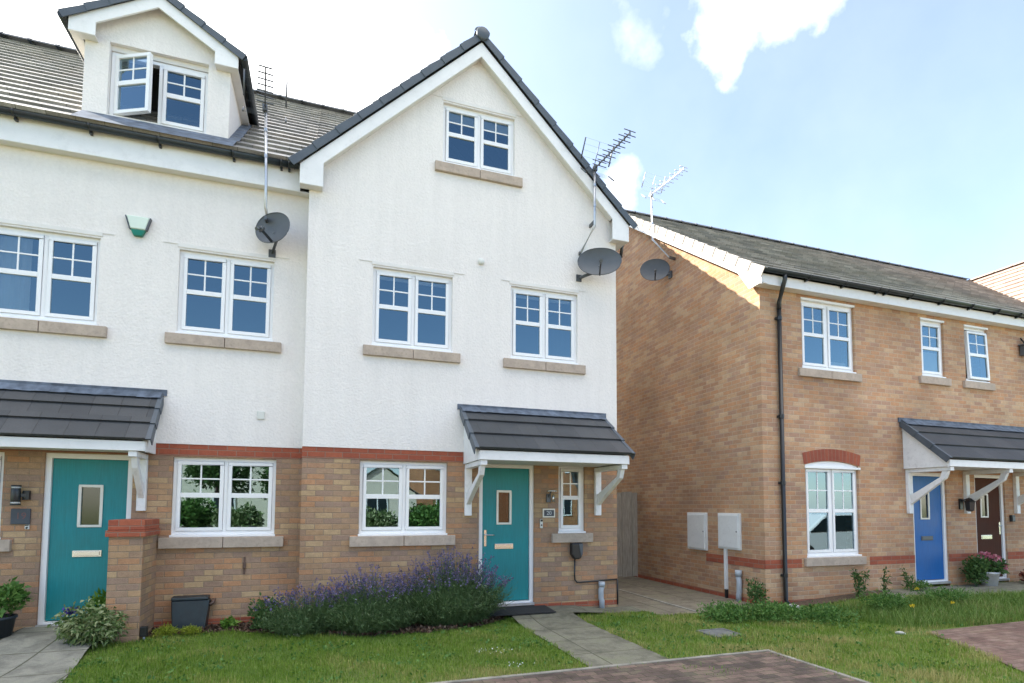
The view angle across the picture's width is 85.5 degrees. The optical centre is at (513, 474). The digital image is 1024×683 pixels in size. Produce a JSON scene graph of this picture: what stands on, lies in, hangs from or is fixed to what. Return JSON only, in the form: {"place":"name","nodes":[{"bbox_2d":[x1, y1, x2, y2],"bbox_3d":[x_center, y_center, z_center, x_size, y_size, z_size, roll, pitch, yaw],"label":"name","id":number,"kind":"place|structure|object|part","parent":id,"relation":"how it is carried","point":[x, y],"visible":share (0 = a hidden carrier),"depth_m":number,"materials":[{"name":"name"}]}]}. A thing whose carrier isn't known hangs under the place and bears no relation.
{"place":"outdoors","nodes":[
{"label":"outdoors","id":0,"kind":"place"},
{"bbox_2d":[0,626,91,682],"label":"neighbour path","id":1,"kind":"structure","parent":0,"point":[34,655],"depth_m":5.68,"materials":[{"name":"grey concrete"}]},
{"bbox_2d":[0,0,1023,279],"label":"sky","id":2,"kind":"structure","parent":0,"point":[892,131],"materials":[{"name":"blue"}]},
{"bbox_2d":[52,579,1023,682],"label":"lawn","id":3,"kind":"structure","parent":0,"point":[434,660],"depth_m":5.93,"materials":[{"name":"green plant"}]},
{"bbox_2d":[58,605,86,630],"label":"trailing plant","id":4,"kind":"object","parent":3,"relation":"on","point":[66,612],"visible":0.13,"depth_m":6.22,"materials":[{"name":"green plant"}]},
{"bbox_2d":[45,596,129,647],"bbox_3d":[-4.699,1.676,6.184,0.832,0.621,0.669,1,-4,-19],"label":"variegated shrub","id":5,"kind":"object","parent":3,"relation":"on","point":[83,628],"visible":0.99,"depth_m":6.06,"materials":[{"name":"green plant"}]},
{"bbox_2d":[83,587,105,612],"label":"shrub","id":6,"kind":"object","parent":3,"relation":"on","point":[102,598],"visible":0.26,"depth_m":6.51,"materials":[{"name":"green plant"}]},
{"bbox_2d":[140,626,147,639],"bbox_3d":[-4.336,1.875,6.497,0.070,0.170,0.070,1,-4,-19],"label":"garden light","id":7,"kind":"object","parent":3,"relation":"on","point":[143,631],"visible":0.93,"depth_m":6.47,"materials":[{"name":"black plastic"}]},
{"bbox_2d":[152,623,180,638],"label":"heather","id":8,"kind":"object","parent":3,"relation":"on","point":[164,630],"visible":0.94,"depth_m":6.62,"materials":[{"name":"green plant"}]},
{"bbox_2d":[179,625,201,636],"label":"heather","id":9,"kind":"object","parent":3,"relation":"on","point":[190,630],"visible":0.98,"depth_m":6.76,"materials":[{"name":"green plant"}]},
{"bbox_2d":[13,616,504,637],"bbox_3d":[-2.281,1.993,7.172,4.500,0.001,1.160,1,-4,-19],"label":"planting bed","id":10,"kind":"object","parent":3,"relation":"on","point":[360,633],"visible":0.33,"depth_m":6.99,"materials":[{"name":"brown wood"}]},
{"bbox_2d":[171,594,215,630],"bbox_3d":[-4.094,1.778,7.073,0.489,0.434,0.198,1,-4,-19],"label":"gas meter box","id":11,"kind":"object","parent":10,"relation":"on","point":[189,610],"visible":0.9,"depth_m":7.02,"materials":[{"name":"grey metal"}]},
{"bbox_2d":[220,615,241,628],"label":"plant","id":12,"kind":"object","parent":10,"relation":"on","point":[230,621],"visible":0.88,"depth_m":7.08,"materials":[{"name":"green plant"}]},
{"bbox_2d":[247,592,289,631],"bbox_3d":[-3.147,1.770,7.117,0.474,0.531,0.510,-1,-4,28],"label":"shrub","id":13,"kind":"object","parent":10,"relation":"on","point":[258,612],"visible":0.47,"depth_m":7.01,"materials":[{"name":"green plant"}]},
{"bbox_2d":[253,578,351,637],"bbox_3d":[-2.573,1.661,6.932,1.367,0.738,0.967,1,-4,-19],"label":"lavender bush","id":14,"kind":"object","parent":10,"relation":"on","point":[300,621],"visible":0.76,"depth_m":6.75,"materials":[{"name":"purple plant"}]},
{"bbox_2d":[303,562,437,635],"bbox_3d":[-1.792,1.582,7.093,1.806,0.909,1.206,1,-4,-19],"label":"lavender bush","id":15,"kind":"object","parent":10,"relation":"on","point":[364,611],"visible":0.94,"depth_m":6.86,"materials":[{"name":"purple plant"}]},
{"bbox_2d":[382,543,516,626],"bbox_3d":[-0.854,1.487,7.520,1.915,1.124,1.222,1,-4,-19],"label":"lavender bush","id":16,"kind":"object","parent":10,"relation":"on","point":[466,601],"visible":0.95,"depth_m":7.31,"materials":[{"name":"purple plant"}]},
{"bbox_2d":[430,649,869,682],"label":"driveway edging","id":17,"kind":"object","parent":3,"relation":"on","point":[622,664],"visible":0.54,"depth_m":5.46,"materials":[{"name":"grey concrete"}]},
{"bbox_2d":[696,628,743,638],"bbox_3d":[2.609,2.009,6.992,0.420,0.022,0.400,1,-4,-19],"label":"manhole cover","id":18,"kind":"object","parent":3,"relation":"on","point":[718,631],"visible":0.76,"depth_m":7.00,"materials":[{"name":"metal"}]},
{"bbox_2d":[695,599,761,623],"bbox_3d":[3.009,1.936,7.870,1.117,0.343,0.879,1,-4,-19],"label":"weed clump","id":19,"kind":"object","parent":3,"relation":"on","point":[729,612],"visible":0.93,"depth_m":7.75,"materials":[{"name":"green plant"}]},
{"bbox_2d":[745,577,769,603],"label":"weed clump","id":20,"kind":"object","parent":3,"relation":"on","point":[759,590],"visible":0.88,"depth_m":8.77,"materials":[{"name":"green plant"}]},
{"bbox_2d":[737,595,812,623],"bbox_3d":[3.673,1.920,7.837,1.202,0.385,0.920,3,-4,-41],"label":"weed clump","id":21,"kind":"object","parent":3,"relation":"on","point":[777,611],"visible":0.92,"depth_m":7.68,"materials":[{"name":"green plant"}]},
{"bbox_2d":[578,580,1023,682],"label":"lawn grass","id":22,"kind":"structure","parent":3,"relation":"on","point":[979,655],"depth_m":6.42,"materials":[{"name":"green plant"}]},
{"bbox_2d":[791,601,864,626],"bbox_3d":[4.354,1.943,7.708,1.083,0.328,0.915,1,-4,-19],"label":"weed clump","id":23,"kind":"object","parent":3,"relation":"on","point":[819,612],"visible":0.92,"depth_m":7.70,"materials":[{"name":"green plant"}]},
{"bbox_2d":[784,590,887,605],"bbox_3d":[5.274,2.061,9.123,2.440,0.149,0.350,1,-4,-19],"label":"gravel strip","id":24,"kind":"object","parent":3,"relation":"on","point":[825,600],"visible":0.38,"depth_m":9.13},
{"bbox_2d":[849,568,869,597],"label":"tall weed","id":25,"kind":"object","parent":24,"relation":"on","point":[859,579],"visible":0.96,"depth_m":9.16,"materials":[{"name":"green plant"}]},
{"bbox_2d":[879,567,891,592],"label":"tall weed","id":26,"kind":"object","parent":24,"relation":"on","point":[884,581],"visible":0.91,"depth_m":9.39,"materials":[{"name":"green plant"}]},
{"bbox_2d":[856,588,914,609],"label":"weed clump","id":27,"kind":"object","parent":3,"relation":"on","point":[895,600],"visible":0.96,"depth_m":8.25,"materials":[{"name":"green plant"}]},
{"bbox_2d":[825,586,1023,628],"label":"long grass","id":28,"kind":"structure","parent":3,"relation":"on","point":[980,613],"depth_m":8.01,"materials":[{"name":"green plant"}]},
{"bbox_2d":[909,585,981,602],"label":"weed clump","id":29,"kind":"object","parent":3,"relation":"on","point":[941,593],"visible":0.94,"depth_m":8.54,"materials":[{"name":"green plant"}]},
{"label":"planting bed by door","id":30,"kind":"structure","parent":3,"relation":"on","visible":0},
{"bbox_2d":[0,576,37,638],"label":"flower pot","id":31,"kind":"object","parent":30,"relation":"on","point":[14,592],"visible":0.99,"depth_m":6.20,"materials":[{"name":"green plant"}]},
{"bbox_2d":[511,605,668,666],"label":"front path","id":32,"kind":"structure","parent":0,"point":[579,637],"depth_m":6.62,"materials":[{"name":"grey concrete"}]},
{"bbox_2d":[487,605,555,616],"bbox_3d":[0.059,1.977,8.013,1.030,0.033,0.435,1,-4,-19],"label":"doormat","id":33,"kind":"object","parent":32,"relation":"on","point":[523,610],"visible":0.71,"depth_m":7.98,"materials":[{"name":"rubber"}]},
{"bbox_2d":[560,605,643,612],"bbox_3d":[1.374,2.051,8.473,1.240,0.075,0.460,1,-4,-19],"label":"front path corner","id":34,"kind":"object","parent":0,"point":[572,608],"visible":0.98,"depth_m":8.47,"materials":[{"name":"grey concrete"}]},
{"bbox_2d":[458,651,862,682],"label":"driveway","id":35,"kind":"structure","parent":0,"point":[763,667],"depth_m":5.28,"materials":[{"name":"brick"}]},
{"bbox_2d":[617,576,754,614],"bbox_3d":[1.539,2.359,13.084,2.060,0.001,9.820,1,-4,-19],"label":"side passage","id":36,"kind":"object","parent":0,"point":[680,596],"visible":0.31,"depth_m":9.75},
{"bbox_2d":[617,492,637,576],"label":"timber gate","id":37,"kind":"structure","parent":36,"relation":"on","point":[627,546],"depth_m":12.46,"materials":[{"name":"brown wood"}]},
{"bbox_2d":[618,589,697,611],"bbox_3d":[1.527,2.299,12.062,0.055,0.022,7.750,1,-4,-19],"label":"passage edging","id":38,"kind":"object","parent":36,"relation":"on","point":[659,601],"visible":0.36,"depth_m":9.25,"materials":[{"name":"grey concrete"}]},
{"bbox_2d":[871,581,1023,599],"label":"doorstep paving","id":39,"kind":"structure","parent":0,"point":[1014,586],"depth_m":9.96,"materials":[{"name":"grey concrete"}]},
{"bbox_2d":[899,565,913,589],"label":"tall weed","id":40,"kind":"object","parent":39,"relation":"on","point":[905,575],"visible":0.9,"depth_m":9.72,"materials":[{"name":"green plant"}]},
{"bbox_2d":[904,578,931,591],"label":"weed clump","id":41,"kind":"object","parent":39,"relation":"on","point":[918,583],"visible":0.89,"depth_m":9.65,"materials":[{"name":"green plant"}]},
{"bbox_2d":[959,554,991,586],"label":"shrub","id":42,"kind":"object","parent":39,"relation":"on","point":[975,567],"visible":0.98,"depth_m":10.16,"materials":[{"name":"green plant"}]},
{"bbox_2d":[978,551,1009,585],"bbox_3d":[8.937,1.761,10.354,0.632,0.644,0.542,1,-4,-19],"label":"flower pot","id":43,"kind":"object","parent":39,"relation":"on","point":[999,563],"visible":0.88,"depth_m":10.24,"materials":[{"name":"white ceramic"}]},
{"bbox_2d":[1019,569,1023,580],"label":"bedding plant","id":44,"kind":"object","parent":39,"relation":"on","point":[1021,574],"visible":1,"depth_m":10.60,"materials":[{"name":"green plant"}]},
{"bbox_2d":[926,621,1023,671],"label":"neighbour driveway","id":45,"kind":"structure","parent":0,"point":[1004,642],"depth_m":6.75,"materials":[{"name":"brick"}]},
{"label":"ground","id":46,"kind":"structure","parent":0,"visible":0},
{"bbox_2d":[105,519,159,642],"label":"brick pier","id":47,"kind":"structure","parent":46,"relation":"on","point":[131,568],"depth_m":6.46,"materials":[{"name":"beige brick"}]},
{"bbox_2d":[0,0,321,631],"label":"terraced house","id":48,"kind":"structure","parent":46,"relation":"on","point":[156,371],"depth_m":7.24,"materials":[{"name":"paint"}]},
{"bbox_2d":[0,452,11,551],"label":"window","id":49,"kind":"structure","parent":48,"relation":"in","point":[5,545],"depth_m":6.61,"materials":[{"name":"plastic"}]},
{"bbox_2d":[10,509,30,523],"bbox_3d":[-5.894,0.506,6.622,0.190,0.185,0.020,1,-4,-19],"label":"house sign","id":50,"kind":"object","parent":48,"relation":"attached to","point":[20,516],"visible":1,"depth_m":6.62,"materials":[{"name":"stone"}]},
{"bbox_2d":[10,485,30,504],"bbox_3d":[-5.867,0.251,6.593,0.098,0.240,0.189,-2,-4,32],"label":"wall light","id":51,"kind":"object","parent":48,"relation":"attached to","point":[16,495],"visible":1,"depth_m":6.54,"materials":[{"name":"black plastic"}]},
{"bbox_2d":[0,226,107,337],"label":"window","id":52,"kind":"structure","parent":48,"relation":"in","point":[41,320],"depth_m":6.86,"materials":[{"name":"plastic"}]},
{"bbox_2d":[35,453,132,626],"bbox_3d":[-5.286,0.805,6.875,0.931,2.113,0.134,1,-4,-19],"label":"door","id":53,"kind":"structure","parent":48,"relation":"in","point":[82,492],"depth_m":6.85,"materials":[{"name":"plastic"}]},
{"bbox_2d":[125,215,151,237],"bbox_3d":[-4.850,-3.200,7.157,0.292,0.255,0.058,1,-4,-19],"label":"burglar alarm","id":54,"kind":"object","parent":48,"relation":"attached to","point":[138,226],"visible":1,"depth_m":7.14,"materials":[{"name":"plastic"}]},
{"bbox_2d":[109,52,207,132],"bbox_3d":[-4.753,-5.130,7.421,1.165,0.930,0.302,1,-4,-19],"label":"window","id":55,"kind":"structure","parent":48,"relation":"in","point":[117,58],"depth_m":7.48,"materials":[{"name":"plastic"}]},
{"bbox_2d":[158,457,283,548],"bbox_3d":[-3.842,0.381,7.377,1.475,1.184,0.165,1,-4,-19],"label":"window","id":56,"kind":"structure","parent":48,"relation":"in","point":[224,535],"depth_m":7.36,"materials":[{"name":"plastic"}]},
{"bbox_2d":[164,251,280,352],"bbox_3d":[-3.882,-2.325,7.504,1.397,1.282,0.165,1,-4,-19],"label":"window","id":57,"kind":"structure","parent":48,"relation":"in","point":[224,337],"depth_m":7.49,"materials":[{"name":"plastic"}]},
{"bbox_2d":[242,64,287,222],"bbox_3d":[-3.205,-4.353,7.238,0.560,1.929,1.023,3,-4,-41],"label":"television aerial","id":58,"kind":"object","parent":48,"relation":"attached to","point":[265,108],"visible":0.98,"depth_m":7.43,"materials":[{"name":"metal"}]},
{"bbox_2d":[255,212,289,257],"bbox_3d":[-3.303,-3.278,7.444,0.430,0.518,0.494,3,-4,-39],"label":"satellite dish","id":59,"kind":"object","parent":48,"relation":"attached to","point":[275,229],"visible":1,"depth_m":7.48,"materials":[{"name":"grey metal"}]},
{"bbox_2d":[288,26,637,608],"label":"gabled house","id":60,"kind":"structure","parent":46,"relation":"on","point":[460,388],"depth_m":8.23,"materials":[{"name":"paint"}]},
{"bbox_2d":[349,461,454,546],"bbox_3d":[-1.551,0.417,7.842,1.464,1.187,0.165,1,-4,-19],"label":"window","id":61,"kind":"structure","parent":60,"relation":"in","point":[402,535],"depth_m":7.83,"materials":[{"name":"plastic"}]},
{"bbox_2d":[363,268,460,363],"bbox_3d":[-1.453,-2.287,8.015,1.385,1.287,0.165,1,-4,-19],"label":"window","id":62,"kind":"structure","parent":60,"relation":"in","point":[409,349],"depth_m":8.00,"materials":[{"name":"plastic"}]},
{"bbox_2d":[435,104,522,187],"bbox_3d":[-0.525,-5.025,8.488,1.370,1.097,0.165,1,-4,-19],"label":"window","id":63,"kind":"structure","parent":60,"relation":"in","point":[475,170],"depth_m":8.48,"materials":[{"name":"plastic"}]},
{"bbox_2d":[479,464,533,606],"bbox_3d":[-0.111,0.906,8.322,0.878,2.125,0.134,1,-4,-19],"label":"door","id":64,"kind":"structure","parent":60,"relation":"in","point":[505,491],"depth_m":8.35,"materials":[{"name":"plastic"}]},
{"bbox_2d":[503,287,585,374],"bbox_3d":[0.482,-2.240,8.675,1.365,1.287,0.165,1,-4,-19],"label":"window","id":65,"kind":"structure","parent":60,"relation":"in","point":[542,361],"depth_m":8.67,"materials":[{"name":"plastic"}]},
{"bbox_2d":[543,509,554,517],"bbox_3d":[0.547,0.599,8.504,0.204,0.135,0.018,1,-4,-19],"label":"house sign","id":66,"kind":"object","parent":60,"relation":"attached to","point":[548,512],"visible":1,"depth_m":8.50,"materials":[{"name":"plastic"}]},
{"bbox_2d":[546,489,556,501],"bbox_3d":[0.579,0.332,8.432,0.167,0.200,0.204,1,-4,-19],"label":"wall light","id":67,"kind":"object","parent":60,"relation":"attached to","point":[548,497],"visible":1,"depth_m":8.48,"materials":[{"name":"metal"}]},
{"bbox_2d":[551,466,592,542],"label":"window","id":68,"kind":"structure","parent":60,"relation":"in","point":[566,533],"depth_m":8.66,"materials":[{"name":"plastic"}]},
{"bbox_2d":[570,543,617,603],"bbox_3d":[1.286,1.568,8.656,0.848,0.985,0.107,1,-4,-19],"label":"car charger","id":69,"kind":"object","parent":60,"relation":"attached to","point":[576,550],"visible":1,"depth_m":8.54,"materials":[{"name":"black plastic"}]},
{"bbox_2d":[576,248,621,281],"bbox_3d":[1.293,-3.338,8.721,0.536,0.488,0.631,4,-5,-45],"label":"satellite dish","id":70,"kind":"object","parent":60,"relation":"attached to","point":[599,261],"visible":1,"depth_m":8.75,"materials":[{"name":"grey metal"}]},
{"bbox_2d":[598,581,604,607],"bbox_3d":[1.383,1.899,8.664,0.106,0.425,0.100,1,-4,-19],"label":"drain pipe","id":71,"kind":"object","parent":60,"relation":"attached to","point":[601,594],"visible":0.94,"depth_m":8.63,"materials":[{"name":"grey plastic"}]},
{"bbox_2d":[579,128,635,255],"bbox_3d":[1.435,-4.413,8.497,0.553,1.740,1.120,1,-4,-19],"label":"television aerial","id":72,"kind":"object","parent":60,"relation":"attached to","point":[594,173],"visible":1,"depth_m":8.79,"materials":[{"name":"metal"}]},
{"bbox_2d":[616,209,1023,603],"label":"brick house","id":73,"kind":"structure","parent":46,"relation":"on","point":[821,421],"depth_m":10.22,"materials":[{"name":"brick"}]},
{"bbox_2d":[640,259,671,280],"bbox_3d":[3.015,-4.314,11.634,0.496,0.494,0.487,2,-4,-27],"label":"satellite dish","id":74,"kind":"object","parent":73,"relation":"attached to","point":[654,269],"visible":1,"depth_m":11.70,"materials":[{"name":"grey metal"}]},
{"bbox_2d":[641,166,687,260],"bbox_3d":[3.143,-5.429,11.495,0.553,2.010,1.092,1,-4,-19],"label":"television aerial","id":75,"kind":"object","parent":73,"relation":"attached to","point":[652,193],"visible":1,"depth_m":11.79,"materials":[{"name":"metal"}]},
{"bbox_2d":[687,512,707,550],"bbox_3d":[3.491,1.083,10.532,0.068,0.700,0.560,1,-4,-19],"label":"meter cabinet","id":76,"kind":"object","parent":73,"relation":"attached to","point":[697,531],"visible":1,"depth_m":10.47,"materials":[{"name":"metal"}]},
{"bbox_3d":[3.470,1.082,10.525,0.023,0.640,0.500,1,-4,-19],"label":"door","id":77,"kind":"part","parent":76,"relation":"part of","materials":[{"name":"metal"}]},
{"bbox_2d":[718,513,741,597],"bbox_3d":[3.776,1.442,9.672,0.068,1.515,0.550,1,-4,-19],"label":"meter cabinet","id":78,"kind":"object","parent":73,"relation":"attached to","point":[729,532],"visible":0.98,"depth_m":9.70,"materials":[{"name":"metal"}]},
{"bbox_3d":[3.757,1.000,9.691,0.023,0.570,0.490,1,-4,-19],"label":"door","id":79,"kind":"part","parent":78,"relation":"part of","materials":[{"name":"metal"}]},
{"bbox_2d":[735,570,741,601],"bbox_3d":[3.830,1.900,9.403,0.109,0.530,0.114,1,-4,-19],"label":"drain pipe","id":80,"kind":"object","parent":73,"relation":"attached to","point":[738,574],"visible":0.97,"depth_m":9.37,"materials":[{"name":"grey plastic"}]},
{"bbox_2d":[798,301,861,381],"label":"window","id":81,"kind":"structure","parent":73,"relation":"in","point":[825,370],"depth_m":9.66,"materials":[{"name":"plastic"}]},
{"bbox_2d":[804,461,866,566],"bbox_3d":[5.459,0.665,9.485,1.340,1.774,0.165,1,-4,-19],"label":"window","id":82,"kind":"structure","parent":73,"relation":"in","point":[831,556],"depth_m":9.49,"materials":[{"name":"plastic"}]},
{"bbox_2d":[912,473,950,584],"bbox_3d":[7.684,0.997,10.243,0.903,2.045,0.134,1,-4,-19],"label":"door","id":83,"kind":"structure","parent":73,"relation":"in","point":[929,516],"depth_m":10.27,"materials":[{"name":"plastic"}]},
{"bbox_2d":[919,321,951,385],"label":"window","id":84,"kind":"structure","parent":73,"relation":"in","point":[927,377],"depth_m":10.50,"materials":[{"name":"plastic"}]},
{"bbox_2d":[958,498,974,511],"bbox_3d":[8.504,0.570,10.355,0.173,0.259,0.269,1,-4,-19],"label":"wall light","id":85,"kind":"object","parent":73,"relation":"attached to","point":[969,504],"visible":1,"depth_m":10.30,"materials":[{"name":"black plastic"}]},
{"bbox_2d":[963,328,995,390],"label":"window","id":86,"kind":"structure","parent":73,"relation":"in","point":[971,382],"depth_m":10.87,"materials":[{"name":"plastic"}]},
{"bbox_2d":[974,474,1009,580],"bbox_3d":[9.262,1.041,10.781,0.878,2.055,0.134,1,-4,-19],"label":"door","id":87,"kind":"structure","parent":73,"relation":"in","point":[990,528],"depth_m":10.82,"materials":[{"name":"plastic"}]},
{"bbox_2d":[1009,515,1015,521],"bbox_3d":[9.841,0.873,10.908,0.100,0.130,0.055,1,-4,-19],"label":"key safe","id":88,"kind":"object","parent":73,"relation":"attached to","point":[1012,518],"visible":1,"depth_m":10.88,"materials":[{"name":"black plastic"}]},
{"bbox_2d":[1018,338,1023,355],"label":"wall light","id":89,"kind":"object","parent":73,"relation":"attached to","point":[1021,349],"visible":1,"depth_m":11.24,"materials":[{"name":"black plastic"}]},
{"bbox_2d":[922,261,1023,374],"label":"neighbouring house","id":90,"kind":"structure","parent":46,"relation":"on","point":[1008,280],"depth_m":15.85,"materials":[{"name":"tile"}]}
]}

